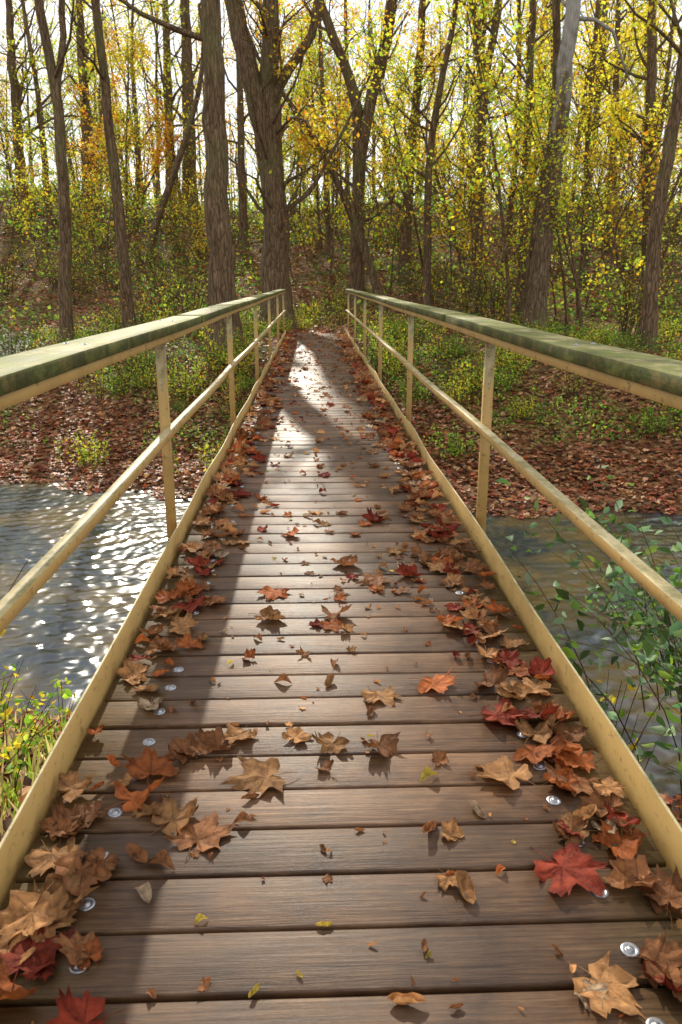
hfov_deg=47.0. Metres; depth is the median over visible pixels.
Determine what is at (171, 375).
weed plant
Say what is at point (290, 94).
tree
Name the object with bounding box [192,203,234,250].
sapling
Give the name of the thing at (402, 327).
weed plant
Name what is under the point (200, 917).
fallen leaf
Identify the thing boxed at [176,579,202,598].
fallen leaf
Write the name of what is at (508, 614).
fallen leaf
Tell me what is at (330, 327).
weed plant
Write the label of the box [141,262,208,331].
shrub
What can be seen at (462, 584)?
fallen leaf
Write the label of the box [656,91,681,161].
sapling
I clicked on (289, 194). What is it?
sapling
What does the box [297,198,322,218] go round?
shrub
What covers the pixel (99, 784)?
fallen leaf
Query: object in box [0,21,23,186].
tree
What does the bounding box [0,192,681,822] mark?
ground
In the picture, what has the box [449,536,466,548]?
fallen leaf
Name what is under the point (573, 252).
sapling
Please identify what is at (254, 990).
fallen leaf
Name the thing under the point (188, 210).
shrub
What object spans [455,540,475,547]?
fallen leaf
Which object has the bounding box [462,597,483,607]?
fallen leaf
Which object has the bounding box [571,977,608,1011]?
fallen leaf
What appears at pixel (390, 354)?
weed plant
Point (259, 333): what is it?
weed plant
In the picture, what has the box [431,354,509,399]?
weed plant
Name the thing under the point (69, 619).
water
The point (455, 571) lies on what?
fallen leaf
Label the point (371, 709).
fallen leaf
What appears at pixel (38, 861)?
fallen leaf
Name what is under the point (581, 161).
sapling
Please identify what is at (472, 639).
fallen leaf
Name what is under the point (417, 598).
fallen leaf
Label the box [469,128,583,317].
sapling
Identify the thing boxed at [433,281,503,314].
shrub
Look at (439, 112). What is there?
tree
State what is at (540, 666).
fallen leaf
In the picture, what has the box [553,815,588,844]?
fallen leaf
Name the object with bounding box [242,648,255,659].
fallen leaf
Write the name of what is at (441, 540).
fallen leaf
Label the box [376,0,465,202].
tree
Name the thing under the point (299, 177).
sapling
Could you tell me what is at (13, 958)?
fallen leaf
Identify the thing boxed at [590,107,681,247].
sapling
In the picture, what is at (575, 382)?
weed plant
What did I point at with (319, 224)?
tree
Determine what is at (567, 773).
fallen leaf
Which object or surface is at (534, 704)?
fallen leaf
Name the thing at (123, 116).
sapling
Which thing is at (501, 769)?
fallen leaf
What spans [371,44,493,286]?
sapling
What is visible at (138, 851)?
fallen leaf
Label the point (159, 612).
fallen leaf
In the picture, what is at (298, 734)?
fallen leaf
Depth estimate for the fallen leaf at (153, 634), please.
2.88 m
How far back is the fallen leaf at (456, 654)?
2.72 m
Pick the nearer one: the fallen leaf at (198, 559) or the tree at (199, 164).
the fallen leaf at (198, 559)
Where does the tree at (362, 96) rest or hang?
on the ground at (298, 294)
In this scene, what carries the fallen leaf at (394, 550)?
on the footbridge
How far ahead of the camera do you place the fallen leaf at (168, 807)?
1.89 m
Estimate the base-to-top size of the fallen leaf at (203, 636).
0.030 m
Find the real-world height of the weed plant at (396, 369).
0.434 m
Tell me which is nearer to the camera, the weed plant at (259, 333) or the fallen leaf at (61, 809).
the fallen leaf at (61, 809)
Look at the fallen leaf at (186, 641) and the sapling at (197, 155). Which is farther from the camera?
the sapling at (197, 155)
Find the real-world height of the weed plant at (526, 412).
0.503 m
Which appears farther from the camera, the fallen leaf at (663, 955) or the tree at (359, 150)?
the tree at (359, 150)
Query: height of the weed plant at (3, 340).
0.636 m
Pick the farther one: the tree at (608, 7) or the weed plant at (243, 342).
the tree at (608, 7)
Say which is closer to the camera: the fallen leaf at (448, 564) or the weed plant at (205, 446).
the fallen leaf at (448, 564)
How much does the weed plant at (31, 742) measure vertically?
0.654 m
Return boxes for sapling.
[0,54,50,215]
[0,120,57,267]
[0,122,56,307]
[0,165,9,207]
[28,154,91,266]
[39,167,104,279]
[46,135,98,234]
[52,128,128,269]
[70,201,116,296]
[71,92,152,260]
[122,176,171,275]
[156,161,201,246]
[157,143,197,208]
[162,172,204,261]
[163,161,237,292]
[163,187,191,244]
[172,157,193,197]
[186,138,205,196]
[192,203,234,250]
[251,175,307,278]
[257,139,314,242]
[282,63,385,248]
[282,138,311,205]
[284,122,316,210]
[284,166,313,261]
[288,199,317,267]
[293,69,390,281]
[295,7,399,224]
[301,66,375,260]
[322,103,352,223]
[328,124,408,269]
[331,0,483,276]
[366,56,421,234]
[367,34,495,290]
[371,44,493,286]
[378,124,451,294]
[403,118,453,204]
[408,139,518,311]
[409,140,493,309]
[413,0,596,323]
[421,138,514,307]
[424,120,458,194]
[439,101,495,231]
[453,128,544,274]
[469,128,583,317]
[483,199,532,321]
[491,74,612,326]
[491,98,569,184]
[493,118,601,226]
[495,69,620,326]
[500,43,635,324]
[507,145,592,321]
[512,110,577,254]
[548,99,643,280]
[561,100,637,271]
[570,85,681,310]
[570,118,658,296]
[578,124,641,273]
[589,44,681,320]
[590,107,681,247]
[590,147,641,238]
[617,116,642,203]
[618,61,678,185]
[621,124,677,251]
[623,94,681,278]
[639,189,681,314]
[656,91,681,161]
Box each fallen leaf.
[0,881,57,947]
[0,922,44,964]
[0,926,75,991]
[0,955,38,999]
[2,880,76,946]
[16,950,60,981]
[24,836,89,876]
[38,798,101,836]
[39,872,98,921]
[40,812,74,840]
[45,812,85,837]
[46,985,124,1023]
[50,770,95,802]
[51,929,104,964]
[53,842,111,897]
[66,949,80,970]
[71,800,112,827]
[74,936,103,970]
[84,844,119,874]
[86,724,103,734]
[91,781,103,790]
[104,775,165,811]
[106,754,119,766]
[107,773,138,786]
[114,656,149,679]
[122,746,178,787]
[123,671,147,684]
[126,843,147,863]
[128,653,149,661]
[131,683,159,692]
[131,803,162,817]
[133,634,150,643]
[134,881,151,902]
[136,623,162,634]
[137,696,164,709]
[141,635,173,654]
[147,605,169,609]
[148,849,174,869]
[150,796,198,836]
[151,608,183,619]
[152,625,165,635]
[152,666,172,676]
[153,588,178,603]
[156,643,177,650]
[162,607,186,620]
[162,658,174,665]
[163,810,236,863]
[164,591,205,611]
[165,565,182,578]
[167,732,204,767]
[168,612,199,635]
[171,580,202,595]
[174,577,203,589]
[174,633,202,650]
[174,746,205,757]
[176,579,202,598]
[177,541,205,551]
[178,566,189,576]
[178,573,196,582]
[179,542,198,551]
[184,595,194,601]
[186,554,209,567]
[187,727,235,753]
[188,590,199,595]
[194,564,213,575]
[194,632,208,640]
[194,913,207,923]
[196,553,214,558]
[197,581,214,590]
[198,539,214,549]
[199,595,227,608]
[201,542,228,556]
[211,549,229,559]
[211,557,224,565]
[218,538,237,544]
[219,755,294,794]
[223,724,255,743]
[226,722,240,726]
[233,811,253,822]
[241,793,259,798]
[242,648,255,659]
[248,984,259,997]
[251,605,284,619]
[253,633,261,640]
[256,585,291,600]
[274,673,291,683]
[282,727,312,745]
[295,646,312,657]
[308,618,323,626]
[312,731,349,753]
[315,757,333,772]
[316,604,351,619]
[316,921,332,926]
[320,617,344,632]
[320,844,325,852]
[324,674,334,686]
[330,553,358,565]
[330,659,337,666]
[332,588,348,594]
[333,593,346,601]
[338,623,354,632]
[345,570,358,578]
[346,646,355,651]
[356,571,393,585]
[361,507,390,521]
[361,685,401,706]
[362,732,399,756]
[367,706,374,716]
[368,585,382,592]
[375,584,384,589]
[378,562,387,567]
[384,548,401,553]
[387,992,425,1004]
[392,585,409,593]
[393,562,423,575]
[410,542,431,557]
[412,596,425,600]
[416,667,456,693]
[418,554,443,561]
[418,584,427,593]
[419,600,432,604]
[420,553,432,565]
[420,766,437,781]
[422,820,437,833]
[426,560,445,572]
[430,550,448,557]
[431,556,455,565]
[432,749,448,766]
[434,868,462,891]
[435,546,456,553]
[436,538,449,542]
[436,609,456,622]
[437,614,462,624]
[440,817,463,841]
[441,576,467,587]
[442,561,454,569]
[442,622,471,630]
[444,546,471,558]
[444,567,462,574]
[444,572,465,587]
[444,600,466,610]
[445,550,462,561]
[445,555,462,566]
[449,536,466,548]
[452,650,460,657]
[453,537,470,545]
[454,870,475,903]
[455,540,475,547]
[458,600,479,609]
[459,604,489,620]
[460,560,480,572]
[461,549,482,552]
[461,587,477,592]
[462,593,478,599]
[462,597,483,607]
[462,620,480,634]
[467,557,480,562]
[467,595,489,604]
[467,634,478,644]
[468,568,479,575]
[469,697,526,725]
[469,800,486,817]
[473,755,538,789]
[474,566,490,573]
[474,662,508,694]
[475,615,499,626]
[475,632,485,642]
[475,643,499,657]
[476,616,498,630]
[477,564,488,570]
[477,571,495,576]
[480,577,498,588]
[480,628,507,638]
[483,621,504,638]
[484,597,517,612]
[491,653,505,663]
[495,645,523,668]
[495,661,530,679]
[496,683,532,699]
[498,636,528,648]
[499,610,513,616]
[499,680,532,699]
[501,702,514,711]
[502,707,538,718]
[512,625,523,628]
[512,738,558,764]
[515,717,559,745]
[516,703,559,718]
[521,677,559,695]
[523,701,572,719]
[528,656,555,682]
[530,700,544,713]
[531,842,608,896]
[534,674,551,679]
[535,751,563,762]
[541,692,553,696]
[542,760,601,796]
[543,767,578,791]
[544,731,579,753]
[545,740,598,772]
[547,722,587,742]
[550,709,574,721]
[552,812,596,844]
[552,944,562,956]
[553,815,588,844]
[554,757,568,768]
[556,819,587,837]
[567,950,646,1019]
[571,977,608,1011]
[572,804,596,820]
[578,783,636,816]
[590,776,624,797]
[591,816,617,833]
[598,819,646,859]
[602,855,669,888]
[604,801,640,826]
[618,819,632,834]
[624,927,681,988]
[633,864,681,927]
[636,940,681,988]
[641,960,681,991]
[647,882,681,909]
[655,964,681,1001]
[676,910,681,932]
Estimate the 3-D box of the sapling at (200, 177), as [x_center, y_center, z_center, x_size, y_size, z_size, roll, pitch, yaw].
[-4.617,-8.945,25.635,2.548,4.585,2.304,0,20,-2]
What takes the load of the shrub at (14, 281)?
on the ground at (298, 294)
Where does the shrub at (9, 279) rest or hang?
on the ground at (298, 294)
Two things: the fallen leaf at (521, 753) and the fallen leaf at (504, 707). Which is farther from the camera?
the fallen leaf at (504, 707)
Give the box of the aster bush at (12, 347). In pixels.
[0,325,52,356]
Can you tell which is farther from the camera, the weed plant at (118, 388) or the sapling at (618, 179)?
the sapling at (618, 179)
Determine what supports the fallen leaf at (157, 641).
on the footbridge
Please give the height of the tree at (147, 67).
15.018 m
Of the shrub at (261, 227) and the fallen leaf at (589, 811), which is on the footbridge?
the fallen leaf at (589, 811)
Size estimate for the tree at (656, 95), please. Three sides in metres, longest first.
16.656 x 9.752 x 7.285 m
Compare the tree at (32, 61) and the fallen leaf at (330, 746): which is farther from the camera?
the tree at (32, 61)
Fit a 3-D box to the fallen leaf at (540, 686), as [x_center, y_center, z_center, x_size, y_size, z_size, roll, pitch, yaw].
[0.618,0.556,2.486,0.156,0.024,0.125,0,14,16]
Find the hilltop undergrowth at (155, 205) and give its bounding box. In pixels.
[0,144,681,233]
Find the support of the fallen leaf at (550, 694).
on the footbridge
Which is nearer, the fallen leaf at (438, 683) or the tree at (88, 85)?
the fallen leaf at (438, 683)
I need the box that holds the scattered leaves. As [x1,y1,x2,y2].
[31,332,675,1023]
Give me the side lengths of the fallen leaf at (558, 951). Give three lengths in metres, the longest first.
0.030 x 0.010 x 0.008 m
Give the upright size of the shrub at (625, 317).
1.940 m
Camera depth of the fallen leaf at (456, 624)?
2.92 m
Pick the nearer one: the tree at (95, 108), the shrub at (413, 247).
the shrub at (413, 247)
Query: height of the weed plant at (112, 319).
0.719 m
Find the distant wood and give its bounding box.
[0,93,681,210]
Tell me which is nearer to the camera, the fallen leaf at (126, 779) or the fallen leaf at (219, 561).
the fallen leaf at (126, 779)
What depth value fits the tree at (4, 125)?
63.78 m
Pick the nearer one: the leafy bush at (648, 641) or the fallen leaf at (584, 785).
the fallen leaf at (584, 785)
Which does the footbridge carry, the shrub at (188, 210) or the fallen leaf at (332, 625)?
the fallen leaf at (332, 625)
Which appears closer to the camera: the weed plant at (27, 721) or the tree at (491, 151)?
the weed plant at (27, 721)
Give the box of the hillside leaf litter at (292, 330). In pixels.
[0,191,681,353]
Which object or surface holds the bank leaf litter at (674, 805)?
on the ground at (298, 294)
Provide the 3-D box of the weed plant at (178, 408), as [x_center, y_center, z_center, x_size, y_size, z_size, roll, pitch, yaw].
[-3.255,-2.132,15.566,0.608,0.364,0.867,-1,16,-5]
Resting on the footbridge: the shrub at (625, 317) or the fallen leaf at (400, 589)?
the fallen leaf at (400, 589)
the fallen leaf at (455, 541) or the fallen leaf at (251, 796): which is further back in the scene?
the fallen leaf at (455, 541)
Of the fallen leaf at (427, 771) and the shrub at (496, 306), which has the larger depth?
the shrub at (496, 306)
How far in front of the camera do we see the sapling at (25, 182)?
26.82 m
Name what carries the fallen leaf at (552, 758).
on the footbridge
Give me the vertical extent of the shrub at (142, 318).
1.449 m
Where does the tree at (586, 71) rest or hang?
on the ground at (298, 294)
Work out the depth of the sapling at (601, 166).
28.76 m
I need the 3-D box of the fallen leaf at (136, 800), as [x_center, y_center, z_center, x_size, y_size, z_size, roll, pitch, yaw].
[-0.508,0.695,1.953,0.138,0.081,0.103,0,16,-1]
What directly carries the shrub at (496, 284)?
on the ground at (298, 294)
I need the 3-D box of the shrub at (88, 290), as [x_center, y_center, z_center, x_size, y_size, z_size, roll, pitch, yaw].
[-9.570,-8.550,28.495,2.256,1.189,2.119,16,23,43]
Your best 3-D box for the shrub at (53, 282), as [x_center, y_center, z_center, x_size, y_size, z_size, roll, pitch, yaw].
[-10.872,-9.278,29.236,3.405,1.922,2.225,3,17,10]
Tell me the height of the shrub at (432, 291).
1.710 m
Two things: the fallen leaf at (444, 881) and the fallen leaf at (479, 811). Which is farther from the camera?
the fallen leaf at (479, 811)
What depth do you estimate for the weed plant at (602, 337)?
18.18 m
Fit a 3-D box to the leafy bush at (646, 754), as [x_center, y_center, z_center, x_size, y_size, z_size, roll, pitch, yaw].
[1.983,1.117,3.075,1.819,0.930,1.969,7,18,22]
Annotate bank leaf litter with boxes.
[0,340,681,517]
[0,708,681,841]
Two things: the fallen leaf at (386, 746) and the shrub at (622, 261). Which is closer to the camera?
the fallen leaf at (386, 746)
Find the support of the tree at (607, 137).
on the ground at (298, 294)
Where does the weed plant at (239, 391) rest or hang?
on the ground at (298, 294)
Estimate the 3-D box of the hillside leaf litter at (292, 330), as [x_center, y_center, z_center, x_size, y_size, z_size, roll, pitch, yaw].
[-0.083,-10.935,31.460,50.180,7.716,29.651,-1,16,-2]
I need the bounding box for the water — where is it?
[0,480,681,804]
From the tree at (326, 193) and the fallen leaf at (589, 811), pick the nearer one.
the fallen leaf at (589, 811)
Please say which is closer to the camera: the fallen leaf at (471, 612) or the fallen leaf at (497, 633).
the fallen leaf at (497, 633)
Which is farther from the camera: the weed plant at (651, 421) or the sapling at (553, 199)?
the sapling at (553, 199)
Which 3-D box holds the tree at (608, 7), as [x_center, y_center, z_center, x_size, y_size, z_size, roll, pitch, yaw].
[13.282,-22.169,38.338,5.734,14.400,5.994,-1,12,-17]
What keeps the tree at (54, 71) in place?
on the ground at (298, 294)
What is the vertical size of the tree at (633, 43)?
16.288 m
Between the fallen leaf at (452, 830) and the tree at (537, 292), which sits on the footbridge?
the fallen leaf at (452, 830)
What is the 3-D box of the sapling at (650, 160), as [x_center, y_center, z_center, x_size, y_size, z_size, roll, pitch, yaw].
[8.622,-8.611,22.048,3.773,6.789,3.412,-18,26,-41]
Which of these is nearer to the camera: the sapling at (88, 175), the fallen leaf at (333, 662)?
the fallen leaf at (333, 662)
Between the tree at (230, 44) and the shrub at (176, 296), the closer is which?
the shrub at (176, 296)
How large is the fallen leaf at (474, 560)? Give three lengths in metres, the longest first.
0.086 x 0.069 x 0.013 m
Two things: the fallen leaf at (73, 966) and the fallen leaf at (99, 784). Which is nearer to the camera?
the fallen leaf at (73, 966)
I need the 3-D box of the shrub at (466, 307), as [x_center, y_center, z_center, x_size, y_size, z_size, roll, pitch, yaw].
[3.567,-6.326,22.688,3.158,1.772,3.363,-1,16,-3]
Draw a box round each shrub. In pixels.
[0,237,92,288]
[0,250,25,274]
[0,253,47,291]
[0,257,19,289]
[0,273,21,295]
[1,241,32,266]
[33,241,90,291]
[38,181,104,219]
[39,270,104,303]
[45,263,106,293]
[55,245,117,279]
[56,216,113,249]
[68,171,111,206]
[73,282,182,327]
[87,265,131,289]
[88,262,195,318]
[95,229,115,248]
[127,232,180,267]
[131,244,193,293]
[137,193,193,236]
[140,259,208,305]
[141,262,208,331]
[144,187,190,218]
[158,219,198,252]
[167,227,208,257]
[172,197,196,221]
[181,236,209,259]
[186,198,262,245]
[248,215,293,238]
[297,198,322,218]
[365,198,386,216]
[365,207,423,242]
[365,221,393,246]
[376,256,465,305]
[380,219,435,251]
[408,262,518,315]
[417,257,458,285]
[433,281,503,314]
[437,226,485,259]
[438,288,539,324]
[454,256,569,322]
[456,224,513,257]
[464,249,516,302]
[479,264,549,299]
[489,181,519,208]
[582,264,680,312]
[589,227,640,272]
[593,258,681,336]
[612,264,679,296]
[635,211,681,244]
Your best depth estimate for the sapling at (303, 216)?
28.92 m
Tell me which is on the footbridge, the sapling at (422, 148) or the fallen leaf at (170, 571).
the fallen leaf at (170, 571)
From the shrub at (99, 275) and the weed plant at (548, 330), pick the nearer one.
the weed plant at (548, 330)
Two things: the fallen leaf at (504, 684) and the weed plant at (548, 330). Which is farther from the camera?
the weed plant at (548, 330)
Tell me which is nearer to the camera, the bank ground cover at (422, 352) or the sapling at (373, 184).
the bank ground cover at (422, 352)
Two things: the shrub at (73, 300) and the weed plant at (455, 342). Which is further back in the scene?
the shrub at (73, 300)
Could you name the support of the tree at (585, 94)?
on the ground at (298, 294)
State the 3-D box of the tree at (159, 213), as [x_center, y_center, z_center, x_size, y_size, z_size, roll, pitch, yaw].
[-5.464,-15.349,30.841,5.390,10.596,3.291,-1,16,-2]
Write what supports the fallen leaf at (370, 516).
on the footbridge
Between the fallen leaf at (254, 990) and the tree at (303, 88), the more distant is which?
the tree at (303, 88)
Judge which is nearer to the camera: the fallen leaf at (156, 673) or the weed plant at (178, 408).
the fallen leaf at (156, 673)
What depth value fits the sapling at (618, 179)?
26.62 m
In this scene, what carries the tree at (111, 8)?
on the ground at (298, 294)
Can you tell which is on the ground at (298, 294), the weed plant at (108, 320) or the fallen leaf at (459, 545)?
the weed plant at (108, 320)
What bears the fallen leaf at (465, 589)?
on the footbridge
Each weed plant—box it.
[0,323,26,344]
[0,558,28,636]
[0,659,37,763]
[0,674,79,753]
[0,688,72,808]
[9,334,49,352]
[24,320,68,349]
[37,324,75,345]
[54,428,111,468]
[74,324,86,337]
[75,367,115,402]
[76,311,133,335]
[83,372,138,401]
[90,305,119,331]
[92,326,173,379]
[97,306,120,329]
[117,361,156,393]
[127,350,171,368]
[137,304,172,322]
[153,353,195,394]
[167,361,206,402]
[169,396,188,414]
[173,433,226,476]
[178,318,235,375]
[182,356,218,391]
[187,329,207,341]
[206,375,250,421]
[210,340,258,379]
[213,368,261,394]
[221,372,250,402]
[223,326,259,354]
[240,311,263,337]
[248,318,267,337]
[271,314,292,332]
[287,315,313,329]
[294,299,324,323]
[294,305,304,326]
[298,296,330,328]
[311,273,366,310]
[315,295,353,324]
[316,314,338,330]
[342,300,375,330]
[351,313,397,343]
[362,308,405,332]
[366,320,403,345]
[368,335,420,364]
[369,334,428,368]
[375,313,402,333]
[377,319,436,344]
[377,358,403,377]
[386,377,431,407]
[390,317,419,338]
[398,323,463,366]
[414,320,453,359]
[423,310,455,331]
[424,422,494,464]
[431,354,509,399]
[436,338,479,357]
[437,372,474,407]
[440,333,472,354]
[471,346,506,375]
[484,346,531,363]
[494,361,538,395]
[495,347,532,377]
[507,395,550,421]
[533,321,558,332]
[552,348,625,399]
[569,322,609,344]
[569,330,591,340]
[588,322,627,345]
[591,635,681,770]
[604,324,666,350]
[629,398,679,443]
[657,341,681,360]
[658,312,681,342]
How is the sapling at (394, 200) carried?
on the ground at (298, 294)
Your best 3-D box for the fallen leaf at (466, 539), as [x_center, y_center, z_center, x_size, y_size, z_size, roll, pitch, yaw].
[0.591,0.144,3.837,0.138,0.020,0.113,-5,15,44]
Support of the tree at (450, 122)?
on the ground at (298, 294)
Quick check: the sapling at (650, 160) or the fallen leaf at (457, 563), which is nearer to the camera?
the fallen leaf at (457, 563)
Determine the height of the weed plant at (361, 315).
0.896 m
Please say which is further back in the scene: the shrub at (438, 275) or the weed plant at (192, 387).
the shrub at (438, 275)
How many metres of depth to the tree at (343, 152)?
71.38 m
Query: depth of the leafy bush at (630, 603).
5.31 m
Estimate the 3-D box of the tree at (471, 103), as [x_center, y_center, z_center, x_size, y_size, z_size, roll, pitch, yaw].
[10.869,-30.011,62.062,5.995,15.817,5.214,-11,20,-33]
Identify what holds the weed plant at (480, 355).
on the ground at (298, 294)
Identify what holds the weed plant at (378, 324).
on the ground at (298, 294)
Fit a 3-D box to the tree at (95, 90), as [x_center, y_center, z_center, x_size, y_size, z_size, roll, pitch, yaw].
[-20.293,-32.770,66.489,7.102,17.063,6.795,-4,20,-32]
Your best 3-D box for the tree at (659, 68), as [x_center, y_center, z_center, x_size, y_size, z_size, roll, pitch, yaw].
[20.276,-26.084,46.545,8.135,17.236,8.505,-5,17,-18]
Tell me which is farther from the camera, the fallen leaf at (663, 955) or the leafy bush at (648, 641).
the leafy bush at (648, 641)
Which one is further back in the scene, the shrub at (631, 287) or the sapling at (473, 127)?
the sapling at (473, 127)
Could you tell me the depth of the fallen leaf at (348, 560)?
3.59 m
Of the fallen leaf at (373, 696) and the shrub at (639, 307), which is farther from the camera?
the shrub at (639, 307)
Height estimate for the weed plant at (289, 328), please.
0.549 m
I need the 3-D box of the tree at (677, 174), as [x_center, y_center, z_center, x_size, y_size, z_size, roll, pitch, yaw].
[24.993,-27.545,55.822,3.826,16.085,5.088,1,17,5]
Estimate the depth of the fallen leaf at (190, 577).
3.36 m
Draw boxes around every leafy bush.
[493,465,681,723]
[505,506,681,799]
[523,513,681,709]
[615,641,681,780]
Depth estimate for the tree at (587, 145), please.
26.97 m
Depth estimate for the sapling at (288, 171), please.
34.70 m
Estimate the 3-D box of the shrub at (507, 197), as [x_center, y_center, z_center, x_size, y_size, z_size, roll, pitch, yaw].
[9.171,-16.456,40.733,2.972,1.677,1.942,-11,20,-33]
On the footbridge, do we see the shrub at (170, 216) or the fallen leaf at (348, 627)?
the fallen leaf at (348, 627)
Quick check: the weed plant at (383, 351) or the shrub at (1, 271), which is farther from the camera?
the shrub at (1, 271)
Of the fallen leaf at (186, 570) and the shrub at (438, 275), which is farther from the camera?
the shrub at (438, 275)
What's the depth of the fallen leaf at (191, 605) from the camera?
3.11 m
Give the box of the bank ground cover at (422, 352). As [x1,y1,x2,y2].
[0,307,681,453]
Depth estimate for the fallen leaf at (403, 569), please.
3.47 m
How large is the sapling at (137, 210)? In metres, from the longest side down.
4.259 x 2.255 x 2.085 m
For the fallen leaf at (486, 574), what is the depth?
3.41 m
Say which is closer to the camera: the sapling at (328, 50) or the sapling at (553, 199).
the sapling at (553, 199)
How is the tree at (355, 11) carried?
on the ground at (298, 294)
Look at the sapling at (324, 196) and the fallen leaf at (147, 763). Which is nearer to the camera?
the fallen leaf at (147, 763)
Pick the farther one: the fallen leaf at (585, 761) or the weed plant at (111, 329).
the weed plant at (111, 329)
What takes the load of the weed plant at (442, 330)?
on the ground at (298, 294)
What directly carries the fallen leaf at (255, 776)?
on the footbridge
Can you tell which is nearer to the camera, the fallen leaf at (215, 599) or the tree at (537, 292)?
the fallen leaf at (215, 599)
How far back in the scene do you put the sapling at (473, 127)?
34.94 m
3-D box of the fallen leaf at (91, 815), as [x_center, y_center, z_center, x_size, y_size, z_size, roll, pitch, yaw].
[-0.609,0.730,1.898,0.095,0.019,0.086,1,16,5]
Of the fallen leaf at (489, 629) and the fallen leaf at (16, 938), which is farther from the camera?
the fallen leaf at (489, 629)
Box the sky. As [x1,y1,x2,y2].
[0,0,681,208]
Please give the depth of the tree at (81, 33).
40.82 m
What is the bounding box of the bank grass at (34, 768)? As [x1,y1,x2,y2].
[0,690,65,835]
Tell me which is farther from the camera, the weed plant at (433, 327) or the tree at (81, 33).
the tree at (81, 33)
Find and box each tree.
[0,0,53,191]
[0,0,76,240]
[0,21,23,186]
[0,31,35,245]
[0,52,32,185]
[0,104,42,158]
[1,0,102,222]
[5,31,80,177]
[7,0,154,194]
[10,0,100,152]
[14,0,121,191]
[34,0,106,343]
[44,0,112,203]
[52,0,183,227]
[64,36,125,188]
[65,3,116,178]
[65,6,102,192]
[66,0,136,328]
[66,3,167,247]
[66,5,133,176]
[67,0,143,196]
[68,17,144,196]
[83,0,244,351]
[84,0,148,201]
[88,0,155,197]
[90,0,161,206]
[112,0,226,211]
[116,0,190,211]
[119,0,203,208]
[121,0,194,204]
[128,5,177,199]
[145,0,258,259]
[164,49,205,201]
[172,0,365,329]
[172,76,196,188]
[183,0,286,249]
[186,0,319,152]
[192,1,236,170]
[192,39,235,176]
[194,13,236,160]
[199,99,237,202]
[228,26,317,183]
[234,4,292,207]
[239,0,386,312]
[243,1,325,206]
[245,1,300,175]
[253,0,363,216]
[279,0,377,200]
[279,3,339,248]
[280,0,436,314]
[282,12,334,241]
[283,0,336,193]
[283,0,370,257]
[291,94,323,207]
[314,0,416,199]
[314,2,372,237]
[323,78,352,201]
[325,0,430,199]
[333,0,430,194]
[336,0,515,283]
[357,48,422,199]
[358,0,509,305]
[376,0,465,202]
[391,65,457,197]
[392,0,561,301]
[398,0,497,203]
[410,49,455,198]
[431,0,523,200]
[432,39,469,203]
[437,13,509,190]
[446,1,562,217]
[452,42,508,183]
[454,4,523,157]
[463,69,508,200]
[465,0,607,318]
[473,0,586,175]
[476,0,597,274]
[476,3,561,196]
[490,0,673,282]
[493,57,572,184]
[500,0,561,141]
[501,1,579,198]
[511,0,622,145]
[521,0,563,321]
[521,0,639,331]
[536,52,582,197]
[540,0,663,160]
[541,0,614,230]
[544,0,681,252]
[561,0,667,202]
[563,70,611,195]
[567,0,640,171]
[574,0,677,211]
[576,0,681,294]
[577,0,681,186]
[577,67,643,198]
[578,0,681,205]
[578,68,641,198]
[580,3,678,194]
[600,0,681,181]
[612,62,681,129]
[614,0,681,349]
[624,43,681,201]
[672,89,681,202]
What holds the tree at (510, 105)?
on the ground at (298, 294)
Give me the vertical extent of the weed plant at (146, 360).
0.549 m
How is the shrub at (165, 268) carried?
on the ground at (298, 294)
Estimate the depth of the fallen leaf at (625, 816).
1.88 m
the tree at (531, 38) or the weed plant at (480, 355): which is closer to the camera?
the weed plant at (480, 355)
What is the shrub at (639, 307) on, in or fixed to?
on the ground at (298, 294)
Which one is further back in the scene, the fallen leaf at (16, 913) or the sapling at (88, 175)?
the sapling at (88, 175)
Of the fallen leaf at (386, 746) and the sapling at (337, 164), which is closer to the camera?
the fallen leaf at (386, 746)
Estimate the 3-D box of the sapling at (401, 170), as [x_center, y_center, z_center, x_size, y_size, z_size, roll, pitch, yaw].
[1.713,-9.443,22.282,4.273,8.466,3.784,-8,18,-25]
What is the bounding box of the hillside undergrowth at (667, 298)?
[0,176,681,332]
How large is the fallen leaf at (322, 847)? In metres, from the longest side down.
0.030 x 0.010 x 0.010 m
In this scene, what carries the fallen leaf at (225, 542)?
on the footbridge
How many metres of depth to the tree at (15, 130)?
34.03 m
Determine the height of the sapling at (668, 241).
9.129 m
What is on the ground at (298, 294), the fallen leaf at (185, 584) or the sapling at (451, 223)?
the sapling at (451, 223)
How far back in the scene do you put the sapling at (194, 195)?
31.56 m
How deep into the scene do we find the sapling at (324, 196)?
30.92 m
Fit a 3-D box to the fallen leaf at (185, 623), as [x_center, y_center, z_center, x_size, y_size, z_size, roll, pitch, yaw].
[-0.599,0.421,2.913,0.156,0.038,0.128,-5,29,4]
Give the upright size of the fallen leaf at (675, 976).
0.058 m
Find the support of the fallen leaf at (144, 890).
on the footbridge
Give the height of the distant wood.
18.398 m
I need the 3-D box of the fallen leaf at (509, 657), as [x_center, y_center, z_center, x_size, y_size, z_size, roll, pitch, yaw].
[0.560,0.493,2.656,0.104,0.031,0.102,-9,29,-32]
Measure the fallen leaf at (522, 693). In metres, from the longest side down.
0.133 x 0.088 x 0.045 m
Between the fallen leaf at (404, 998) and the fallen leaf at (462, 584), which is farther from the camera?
the fallen leaf at (462, 584)
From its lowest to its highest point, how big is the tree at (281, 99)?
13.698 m
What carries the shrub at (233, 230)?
on the ground at (298, 294)
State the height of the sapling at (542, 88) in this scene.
7.694 m
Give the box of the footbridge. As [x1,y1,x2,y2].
[0,289,681,1023]
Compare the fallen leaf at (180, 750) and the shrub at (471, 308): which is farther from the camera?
the shrub at (471, 308)
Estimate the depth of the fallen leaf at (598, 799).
1.94 m
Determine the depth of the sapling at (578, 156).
25.27 m

